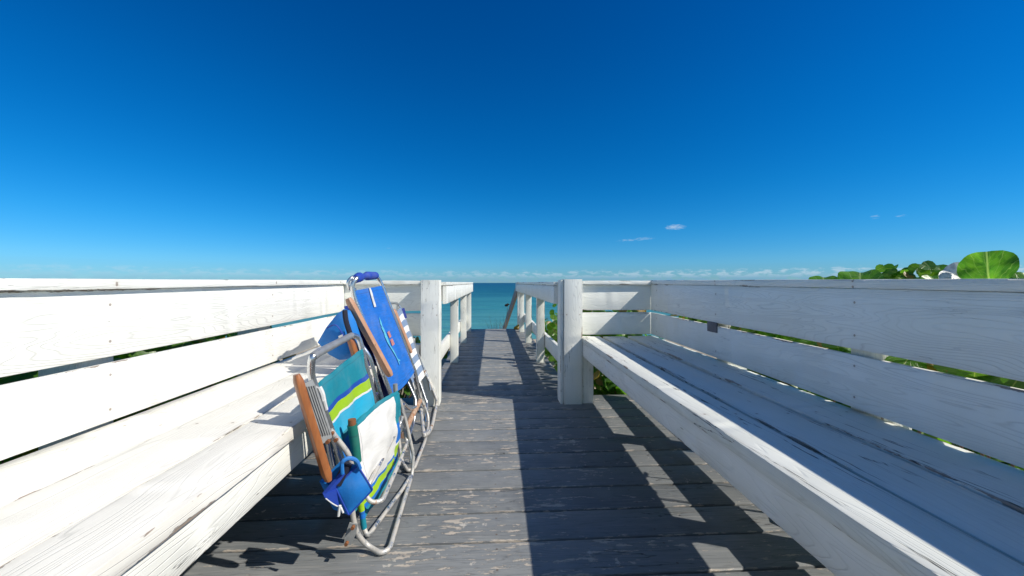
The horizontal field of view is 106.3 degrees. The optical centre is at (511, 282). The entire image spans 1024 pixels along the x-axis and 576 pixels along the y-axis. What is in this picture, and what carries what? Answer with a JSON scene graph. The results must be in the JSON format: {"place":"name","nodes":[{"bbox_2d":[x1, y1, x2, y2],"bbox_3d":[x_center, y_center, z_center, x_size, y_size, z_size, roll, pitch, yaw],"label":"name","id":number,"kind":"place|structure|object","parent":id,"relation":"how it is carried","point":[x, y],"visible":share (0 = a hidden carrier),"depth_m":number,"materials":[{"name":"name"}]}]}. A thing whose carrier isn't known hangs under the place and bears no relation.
{"place":"outdoors","nodes":[
{"label":"outdoors","id":0,"kind":"place"},
{"bbox_2d":[280,339,716,397],"bbox_3d":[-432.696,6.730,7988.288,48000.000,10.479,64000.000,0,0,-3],"label":"ground","id":1,"kind":"structure","parent":0,"point":[444,360],"depth_m":8.55,"materials":[{"name":"green plant"}]},
{"bbox_2d":[0,358,160,464],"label":"sea grape shrub","id":2,"kind":"object","parent":1,"relation":"on","point":[18,377],"depth_m":1.36,"materials":[{"name":"green plant"}]},
{"bbox_2d":[113,325,295,417],"bbox_3d":[-2.161,0.877,2.308,1.423,1.477,1.724,0,0,-3],"label":"sea grape shrub","id":3,"kind":"object","parent":1,"relation":"on","point":[152,350],"visible":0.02,"depth_m":1.97,"materials":[{"name":"green plant"}]},
{"bbox_2d":[376,383,413,397],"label":"sea grape shrub","id":4,"kind":"object","parent":1,"relation":"on","point":[407,391],"visible":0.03,"depth_m":4.51,"materials":[{"name":"green plant"}]},
{"bbox_2d":[413,337,449,358],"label":"sea grape shrub","id":5,"kind":"object","parent":1,"relation":"on","point":[418,341],"visible":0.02,"depth_m":6.36,"materials":[{"name":"green plant"}]},
{"bbox_2d":[487,303,509,328],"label":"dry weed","id":6,"kind":"object","parent":1,"relation":"on","point":[507,304],"visible":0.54,"depth_m":9.40,"materials":[{"name":"green plant"}]},
{"bbox_2d":[180,329,834,575],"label":"boardwalk","id":7,"kind":"structure","parent":1,"relation":"on","point":[520,470],"depth_m":1.63,"materials":[{"name":"grey paint"}]},
{"bbox_2d":[0,278,441,575],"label":"bench","id":8,"kind":"object","parent":7,"relation":"on","point":[176,487],"visible":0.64,"depth_m":1.05,"materials":[{"name":"white paint"}]},
{"bbox_2d":[293,333,414,555],"bbox_3d":[-0.588,0.579,1.516,0.311,0.734,0.784,0,0,-3],"label":"beach chair","id":9,"kind":"object","parent":7,"relation":"on","point":[353,417],"visible":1,"depth_m":1.40,"materials":[{"name":"fabric"}]},
{"bbox_2d":[318,272,429,471],"bbox_3d":[-0.721,0.440,2.154,0.447,1.013,0.831,0,0,-3],"label":"beach chair","id":10,"kind":"object","parent":7,"relation":"on","point":[370,317],"visible":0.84,"depth_m":2.11,"materials":[{"name":"fabric"}]},
{"bbox_2d":[391,302,437,437],"bbox_3d":[-0.689,0.544,2.594,0.343,0.835,0.727,0,0,-3],"label":"beach chair","id":11,"kind":"object","parent":7,"relation":"on","point":[418,363],"visible":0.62,"depth_m":2.83,"materials":[{"name":"white fabric"}]},
{"bbox_2d":[441,282,472,362],"bbox_3d":[-0.733,0.719,5.356,0.170,1.461,4.545,0,0,-3],"label":"railing","id":12,"kind":"object","parent":7,"relation":"attached to","point":[452,293],"visible":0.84,"depth_m":4.57,"materials":[{"name":"white paint"}]},
{"bbox_2d":[515,282,557,361],"bbox_3d":[0.288,0.719,5.621,0.171,1.462,4.965,0,0,-3],"label":"railing","id":13,"kind":"object","parent":7,"relation":"attached to","point":[541,292],"visible":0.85,"depth_m":4.59,"materials":[{"name":"white paint"}]},
{"bbox_2d":[557,279,1023,575],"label":"bench","id":14,"kind":"object","parent":7,"relation":"on","point":[869,482],"visible":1,"depth_m":1.08,"materials":[{"name":"white paint"}]},
{"bbox_2d":[502,287,516,328],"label":"staircase","id":15,"kind":"structure","parent":1,"relation":"on","point":[511,306],"depth_m":9.19,"materials":[{"name":"grey paint"}]},
{"bbox_2d":[533,313,557,341],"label":"sea grape shrub","id":16,"kind":"object","parent":1,"relation":"on","point":[547,323],"visible":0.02,"depth_m":7.89,"materials":[{"name":"green plant"}]},
{"bbox_2d":[532,304,596,388],"bbox_3d":[0.997,0.874,5.889,1.202,1.367,2.474,0,0,-3],"label":"sea grape shrub","id":17,"kind":"object","parent":1,"relation":"on","point":[552,327],"visible":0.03,"depth_m":5.94,"materials":[{"name":"green plant"}]},
{"bbox_2d":[548,310,662,394],"bbox_3d":[1.074,0.821,4.147,1.150,1.468,1.535,0,0,-3],"label":"sea grape shrub","id":18,"kind":"object","parent":1,"relation":"on","point":[598,383],"visible":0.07,"depth_m":3.62,"materials":[{"name":"green plant"}]},
{"bbox_2d":[582,310,650,394],"bbox_3d":[1.142,0.843,3.547,1.237,1.426,0.634,0,0,-3],"label":"sea grape shrub","id":19,"kind":"object","parent":1,"relation":"on","point":[619,391],"visible":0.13,"depth_m":3.37,"materials":[{"name":"green plant"}]},
{"bbox_2d":[670,314,951,444],"bbox_3d":[1.863,0.829,2.442,1.472,1.528,1.568,0,0,-3],"label":"sea grape shrub","id":20,"kind":"object","parent":1,"relation":"on","point":[755,332],"visible":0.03,"depth_m":2.06,"materials":[{"name":"green plant"}]},
{"bbox_2d":[808,276,836,401],"bbox_3d":[1.383,0.759,1.657,0.176,1.582,0.089,0,0,-3],"label":"sea grape sprig","id":21,"kind":"object","parent":1,"relation":"on","point":[823,278],"visible":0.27,"depth_m":1.67,"materials":[{"name":"green plant"}]},
{"bbox_2d":[837,269,938,432],"bbox_3d":[1.421,0.749,1.437,0.318,1.603,0.103,0,0,19],"label":"sea grape sprig","id":22,"kind":"object","parent":1,"relation":"on","point":[873,274],"visible":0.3,"depth_m":1.47,"materials":[{"name":"green plant"}]},
{"bbox_2d":[785,336,1023,470],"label":"sea grape shrub","id":23,"kind":"object","parent":1,"relation":"on","point":[981,377],"visible":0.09,"depth_m":1.12,"materials":[{"name":"green plant"}]},
{"bbox_2d":[875,260,947,278],"bbox_3d":[4.131,0.666,3.881,1.547,1.779,1.065,0,0,-3],"label":"sea grape shrub","id":24,"kind":"object","parent":1,"relation":"on","point":[927,267],"visible":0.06,"depth_m":3.71,"materials":[{"name":"green plant"}]},
{"bbox_2d":[939,250,1023,466],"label":"sea grape sprig","id":25,"kind":"object","parent":1,"relation":"on","point":[1000,264],"visible":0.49,"depth_m":1.16,"materials":[{"name":"green plant"}]},
{"bbox_2d":[0,0,1023,282],"label":"sky","id":26,"kind":"structure","parent":0,"point":[475,141],"materials":[{"name":"blue"}]},
{"bbox_2d":[184,283,862,341],"bbox_3d":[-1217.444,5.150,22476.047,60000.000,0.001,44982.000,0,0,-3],"label":"sea","id":27,"kind":"structure","parent":0,"point":[491,300],"depth_m":71.39,"materials":[{"name":"liquid"}]}
]}

